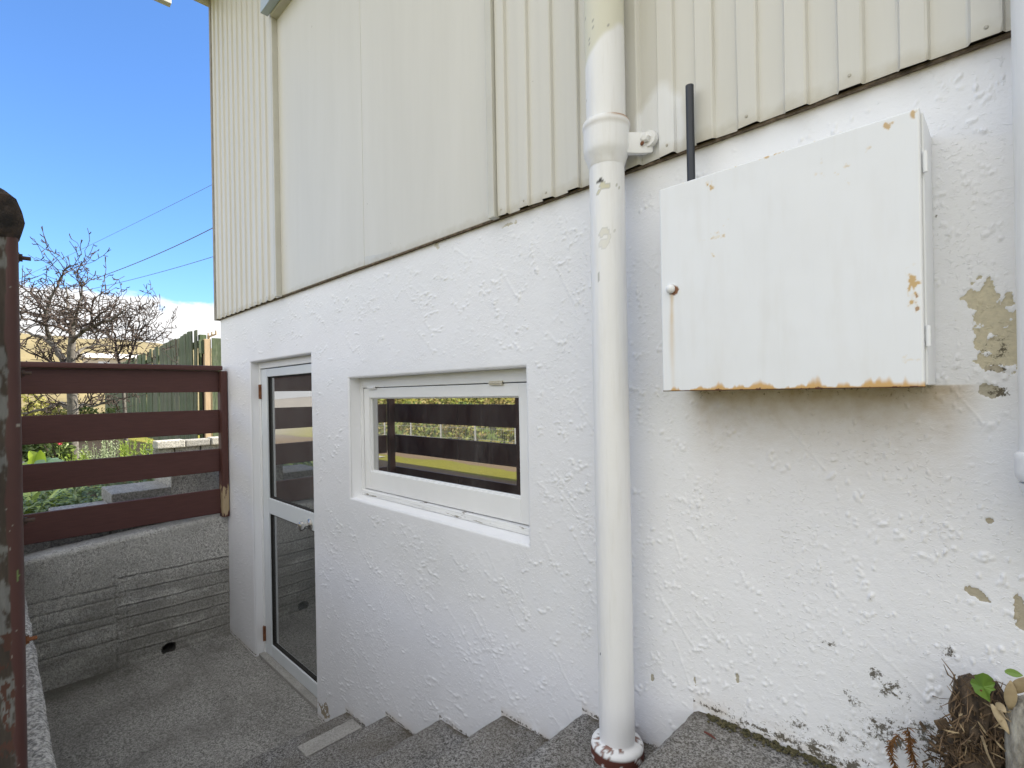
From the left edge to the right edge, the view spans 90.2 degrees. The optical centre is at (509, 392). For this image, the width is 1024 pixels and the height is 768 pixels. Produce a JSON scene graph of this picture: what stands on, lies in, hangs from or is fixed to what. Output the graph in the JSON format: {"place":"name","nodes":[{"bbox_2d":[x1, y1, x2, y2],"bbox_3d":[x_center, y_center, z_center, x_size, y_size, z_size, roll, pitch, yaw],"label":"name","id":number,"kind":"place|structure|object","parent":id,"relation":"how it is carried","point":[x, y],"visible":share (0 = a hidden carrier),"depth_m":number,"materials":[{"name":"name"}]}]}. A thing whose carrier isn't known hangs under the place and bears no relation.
{"place":"outdoors","nodes":[
{"label":"outdoors","id":0,"kind":"place"},
{"bbox_2d":[0,0,220,347],"label":"sky","id":1,"kind":"structure","parent":0,"point":[105,119],"materials":[{"name":"blue"}]},
{"bbox_2d":[20,185,210,278],"bbox_3d":[-19.752,-6.382,23.381,26.230,1.135,0.916,-1,0,32],"label":"power line","id":2,"kind":"object","parent":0,"point":[132,224],"visible":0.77,"depth_m":20.90,"materials":[{"name":"black plastic"}]},
{"bbox_2d":[20,257,211,302],"bbox_3d":[-19.749,-4.662,23.379,26.205,0.985,0.916,-1,0,32],"label":"power line","id":3,"kind":"object","parent":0,"point":[139,277],"visible":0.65,"depth_m":20.43,"materials":[{"name":"black plastic"}]},
{"bbox_2d":[20,333,212,413],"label":"hill","id":4,"kind":"structure","parent":0,"point":[25,355],"depth_m":106.44,"materials":[{"name":"beige plant"}]},
{"bbox_2d":[81,353,136,363],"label":"house","id":5,"kind":"structure","parent":4,"relation":"on","point":[106,357],"depth_m":57.80,"materials":[{"name":"beige"}]},
{"bbox_2d":[21,228,212,300],"bbox_3d":[-19.750,-5.190,23.379,26.222,0.202,0.926,-1,0,32],"label":"power line","id":6,"kind":"object","parent":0,"point":[142,260],"visible":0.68,"depth_m":20.29,"materials":[{"name":"black plastic"}]},
{"bbox_2d":[39,435,199,506],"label":"ground","id":7,"kind":"structure","parent":0,"point":[98,444],"depth_m":9.62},
{"bbox_2d":[25,597,56,767],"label":"kerb wall","id":8,"kind":"structure","parent":7,"relation":"on","point":[40,750],"depth_m":1.38,"materials":[{"name":"concrete"}]},
{"bbox_2d":[0,188,36,767],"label":"post","id":9,"kind":"object","parent":8,"relation":"on","point":[14,639],"visible":1,"depth_m":1.05,"materials":[{"name":"paint"}]},
{"bbox_2d":[22,450,63,464],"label":"broad leaf plant","id":10,"kind":"object","parent":7,"relation":"on","point":[34,457],"visible":0.42,"depth_m":5.16,"materials":[{"name":"green plant"}]},
{"bbox_2d":[21,394,65,415],"bbox_3d":[-10.231,0.577,11.038,1.328,1.368,2.003,-1,0,-20],"label":"bush","id":11,"kind":"object","parent":7,"relation":"on","point":[39,406],"visible":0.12,"depth_m":10.94,"materials":[{"name":"yellow plant"}]},
{"bbox_2d":[22,443,65,461],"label":"bush","id":12,"kind":"object","parent":7,"relation":"on","point":[31,447],"visible":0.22,"depth_m":7.29,"materials":[{"name":"green plant"}]},
{"bbox_2d":[23,488,82,514],"bbox_3d":[-3.615,0.821,3.922,0.723,0.266,0.600,-1,0,-32],"label":"strap leaf plant","id":13,"kind":"object","parent":7,"relation":"on","point":[34,495],"visible":0.35,"depth_m":3.90,"materials":[{"name":"green plant"}]},
{"bbox_2d":[23,402,86,414],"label":"bush","id":14,"kind":"object","parent":7,"relation":"on","point":[82,412],"visible":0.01,"depth_m":12.02,"materials":[{"name":"green plant"}]},
{"bbox_2d":[40,442,86,460],"bbox_3d":[-5.184,0.756,5.816,0.710,0.527,0.506,-1,0,77],"label":"flowering shrub","id":15,"kind":"object","parent":7,"relation":"on","point":[59,447],"visible":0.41,"depth_m":5.84,"materials":[{"name":"green plant"}]},
{"bbox_2d":[28,485,103,506],"bbox_3d":[-3.706,0.860,4.196,0.736,0.269,0.685,-1,0,9],"label":"strap leaf plant","id":16,"kind":"object","parent":7,"relation":"on","point":[69,494],"visible":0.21,"depth_m":4.25,"materials":[{"name":"green plant"}]},
{"bbox_2d":[24,501,108,553],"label":"garden kerb","id":17,"kind":"structure","parent":7,"relation":"on","point":[30,548],"depth_m":3.41,"materials":[{"name":"concrete"}]},
{"bbox_2d":[61,449,94,486],"bbox_3d":[-4.657,0.795,5.499,0.303,0.364,1.319,-1,0,-42],"label":"lavender bush","id":18,"kind":"object","parent":7,"relation":"on","point":[82,456],"visible":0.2,"depth_m":5.67,"materials":[{"name":"green plant"}]},
{"bbox_2d":[19,226,150,460],"bbox_3d":[-5.137,-0.455,5.951,2.673,2.896,1.416,-1,0,45],"label":"bare tree","id":19,"kind":"object","parent":7,"relation":"on","point":[71,405],"visible":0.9,"depth_m":5.95,"materials":[{"name":"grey plant"}]},
{"bbox_2d":[23,458,154,512],"bbox_3d":[-4.140,0.853,5.081,3.512,0.234,1.631,-1,0,45],"label":"ground cover","id":20,"kind":"object","parent":7,"relation":"on","point":[75,499],"visible":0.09,"depth_m":3.99,"materials":[{"name":"green plant"}]},
{"bbox_2d":[62,406,119,413],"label":"bush","id":21,"kind":"object","parent":7,"relation":"on","point":[91,411],"visible":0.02,"depth_m":13.77,"materials":[{"name":"green plant"}]},
{"bbox_2d":[78,439,119,458],"bbox_3d":[-4.642,0.750,5.844,1.185,0.454,0.444,-1,0,45],"label":"lavender bush","id":22,"kind":"object","parent":7,"relation":"on","point":[104,454],"visible":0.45,"depth_m":5.85,"materials":[{"name":"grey plant"}]},
{"bbox_2d":[53,280,179,455],"bbox_3d":[-5.053,-0.222,6.576,1.172,2.462,1.401,-1,0,45],"label":"bare shrub","id":23,"kind":"object","parent":7,"relation":"on","point":[124,338],"visible":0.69,"depth_m":6.66,"materials":[{"name":"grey plant"}]},
{"bbox_2d":[24,513,229,691],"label":"retaining wall","id":24,"kind":"structure","parent":7,"relation":"on","point":[104,604],"depth_m":3.47,"materials":[{"name":"concrete"}]},
{"bbox_2d":[21,361,229,544],"bbox_3d":[-2.613,0.378,3.475,0.120,1.142,1.246,-1,0,45],"label":"rail fence","id":25,"kind":"object","parent":24,"relation":"on","point":[61,378],"visible":0.79,"depth_m":3.45,"materials":[{"name":"brown wood"}]},
{"bbox_2d":[119,438,152,456],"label":"fern clump","id":26,"kind":"object","parent":7,"relation":"on","point":[126,450],"visible":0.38,"depth_m":5.71,"materials":[{"name":"green plant"}]},
{"bbox_2d":[105,330,205,439],"bbox_3d":[-9.158,0.113,12.443,0.163,1.915,13.503,-1,0,-43],"label":"paling fence","id":27,"kind":"object","parent":7,"relation":"on","point":[185,346],"visible":0.37,"depth_m":8.83,"materials":[{"name":"wood"}]},
{"bbox_2d":[101,471,218,533],"bbox_3d":[-2.647,0.899,4.092,0.562,0.700,0.936,-1,0,45],"label":"garden step","id":28,"kind":"object","parent":7,"relation":"on","point":[166,486],"visible":0.27,"depth_m":3.85,"materials":[{"name":"concrete"}]},
{"bbox_2d":[143,436,218,454],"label":"garden wall","id":29,"kind":"structure","parent":7,"relation":"on","point":[172,445],"depth_m":6.04,"materials":[{"name":"concrete"}]},
{"bbox_2d":[198,338,220,437],"bbox_3d":[-4.025,0.082,7.909,0.105,1.826,1.370,-1,0,45],"label":"paling fence","id":30,"kind":"object","parent":7,"relation":"on","point":[209,400],"visible":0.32,"depth_m":7.49,"materials":[{"name":"beige wood"}]},
{"bbox_2d":[234,711,825,767],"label":"concrete steps","id":31,"kind":"structure","parent":7,"relation":"on","point":[346,740],"depth_m":1.64,"materials":[{"name":"grey concrete"}]},
{"bbox_2d":[704,731,715,739],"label":"twig","id":32,"kind":"object","parent":31,"relation":"on","point":[709,734],"visible":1,"depth_m":1.19,"materials":[{"name":"red wood"}]},
{"bbox_2d":[706,713,836,767],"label":"moss crumbs","id":33,"kind":"object","parent":31,"relation":"on","point":[786,750],"visible":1,"depth_m":1.17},
{"bbox_2d":[154,0,1023,767],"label":"house","id":34,"kind":"structure","parent":7,"relation":"on","point":[402,254],"depth_m":1.61,"materials":[{"name":"paint"}]},
{"bbox_2d":[260,0,291,18],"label":"upper window","id":35,"kind":"structure","parent":34,"relation":"in","point":[275,8],"depth_m":3.03,"materials":[{"name":"beige paint"}]},
{"bbox_2d":[258,355,317,711],"bbox_3d":[-1.394,0.815,3.262,0.955,2.062,0.160,-1,0,45],"label":"door","id":36,"kind":"structure","parent":34,"relation":"in","point":[285,385],"depth_m":3.30,"materials":[{"name":"white paint"}]},
{"bbox_2d":[360,368,528,534],"bbox_3d":[-0.283,0.231,2.238,1.350,0.750,0.155,-1,0,45],"label":"window","id":37,"kind":"structure","parent":34,"relation":"in","point":[450,444],"depth_m":2.12,"materials":[{"name":"white paint"}]},
{"bbox_2d":[582,0,657,767],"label":"downpipe","id":38,"kind":"object","parent":34,"relation":"attached to","point":[611,143],"visible":1,"depth_m":1.34,"materials":[{"name":"white paint"}]},
{"bbox_2d":[685,83,694,180],"bbox_3d":[0.446,-0.581,1.255,0.019,0.346,0.019,-1,0,45],"label":"conduit pipe","id":39,"kind":"object","parent":34,"relation":"attached to","point":[690,127],"visible":0.66,"depth_m":1.25,"materials":[{"name":"black plastic"}]},
{"bbox_2d":[660,108,935,390],"bbox_3d":[0.582,-0.247,1.090,0.497,0.482,0.152,-1,0,45],"label":"meter box","id":40,"kind":"object","parent":34,"relation":"attached to","point":[810,265],"visible":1,"depth_m":1.00,"materials":[{"name":"white metal"}]},
{"bbox_2d":[660,108,924,390],"bbox_3d":[0.539,-0.247,1.052,0.488,0.482,0.012,-1,0,45],"label":"door","id":41,"kind":"structure","parent":40,"relation":"in","point":[799,267],"depth_m":1.01,"materials":[{"name":"white metal"}]},
{"bbox_2d":[919,721,926,730],"bbox_3d":[0.796,0.642,0.983,0.012,0.015,0.006,-1,0,45],"label":"bark piece","id":42,"kind":"object","parent":34,"relation":"attached to","point":[923,726],"visible":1,"depth_m":0.98,"materials":[{"name":"brown wood"}]},
{"bbox_2d":[1010,0,1023,495],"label":"downpipe","id":43,"kind":"object","parent":34,"relation":"attached to","point":[1017,32],"visible":1,"depth_m":0.83,"materials":[{"name":"white paint"}]},
{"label":"soil","id":44,"kind":"structure","parent":7,"relation":"on","visible":0},
{"bbox_2d":[884,734,902,767],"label":"fern frond","id":45,"kind":"object","parent":44,"relation":"on","point":[890,747],"visible":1,"depth_m":0.99,"materials":[{"name":"brown plant"}]},
{"bbox_2d":[902,727,919,767],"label":"fern frond","id":46,"kind":"object","parent":44,"relation":"on","point":[909,749],"visible":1,"depth_m":0.96,"materials":[{"name":"brown plant"}]},
{"bbox_2d":[921,722,1004,767],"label":"litter","id":47,"kind":"object","parent":44,"relation":"on","point":[938,746],"visible":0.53,"depth_m":0.88,"materials":[{"name":"brown plant"}]},
{"bbox_2d":[896,727,947,746],"bbox_3d":[0.767,0.637,0.948,0.079,0.019,0.002,-1,0,45],"label":"stick","id":48,"kind":"object","parent":47,"relation":"on","point":[916,729],"visible":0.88,"depth_m":0.96,"materials":[{"name":"wood"}]},
{"bbox_2d":[928,746,940,754],"bbox_3d":[0.784,0.656,0.929,0.011,0.008,0.036,-1,0,-31],"label":"stick","id":49,"kind":"object","parent":47,"relation":"on","point":[934,751],"visible":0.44,"depth_m":0.94,"materials":[{"name":"brown wood"}]},
{"bbox_2d":[934,718,948,734],"bbox_3d":[0.792,0.613,0.934,0.024,0.037,0.006,-1,0,45],"label":"bark piece","id":50,"kind":"object","parent":47,"relation":"on","point":[943,722],"visible":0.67,"depth_m":0.93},
{"bbox_2d":[927,658,1005,767],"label":"tree stump","id":51,"kind":"object","parent":44,"relation":"on","point":[966,700],"visible":0.63,"depth_m":0.86,"materials":[{"name":"brown wood"}]},
{"bbox_2d":[980,735,994,767],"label":"stick","id":52,"kind":"object","parent":51,"relation":"attached to","point":[984,744],"visible":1,"depth_m":0.83,"materials":[{"name":"brown wood"}]},
{"bbox_2d":[970,668,1022,701],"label":"vine","id":53,"kind":"object","parent":51,"relation":"attached to","point":[982,684],"visible":1,"depth_m":0.83,"materials":[{"name":"green plant"}]},
{"bbox_2d":[943,702,1010,759],"bbox_3d":[0.802,0.595,0.857,0.131,0.204,0.098,-1,0,21],"label":"straw","id":54,"kind":"object","parent":44,"relation":"on","point":[983,729],"visible":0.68,"depth_m":0.84,"materials":[{"name":"brown plant"}]},
{"bbox_2d":[1004,694,1023,767],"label":"log","id":55,"kind":"object","parent":44,"relation":"on","point":[1014,746],"visible":0.95,"depth_m":0.80,"materials":[{"name":"grey wood"}]},
{"bbox_2d":[990,704,1009,733],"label":"dead leaf","id":56,"kind":"object","parent":55,"relation":"on","point":[998,715],"visible":1,"depth_m":0.82,"materials":[{"name":"beige plant"}]},
{"bbox_2d":[1004,680,1017,709],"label":"dead leaf","id":57,"kind":"object","parent":55,"relation":"on","point":[1010,695],"visible":1,"depth_m":0.81,"materials":[{"name":"beige plant"}]},
{"bbox_2d":[1013,677,1023,693],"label":"dead leaf","id":58,"kind":"object","parent":55,"relation":"on","point":[1018,683],"visible":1,"depth_m":0.80,"materials":[{"name":"beige plant"}]},
{"bbox_3d":[0.789,0.515,0.812,0.014,0.015,0.003,-1,0,45],"label":"stick","id":59,"kind":"object","parent":55,"relation":"on","visible":0},
{"bbox_2d":[995,702,1006,712],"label":"dead leaf","id":60,"kind":"object","parent":59,"relation":"on","point":[1000,706],"visible":1,"depth_m":0.82,"materials":[{"name":"beige plant"}]},
{"bbox_2d":[43,633,322,767],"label":"landing","id":61,"kind":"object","parent":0,"point":[229,700],"visible":0.77,"depth_m":2.93,"materials":[{"name":"concrete"}]},
{"bbox_2d":[207,330,216,338],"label":"utility pole","id":62,"kind":"object","parent":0,"point":[211,335],"visible":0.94,"depth_m":45.95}
]}

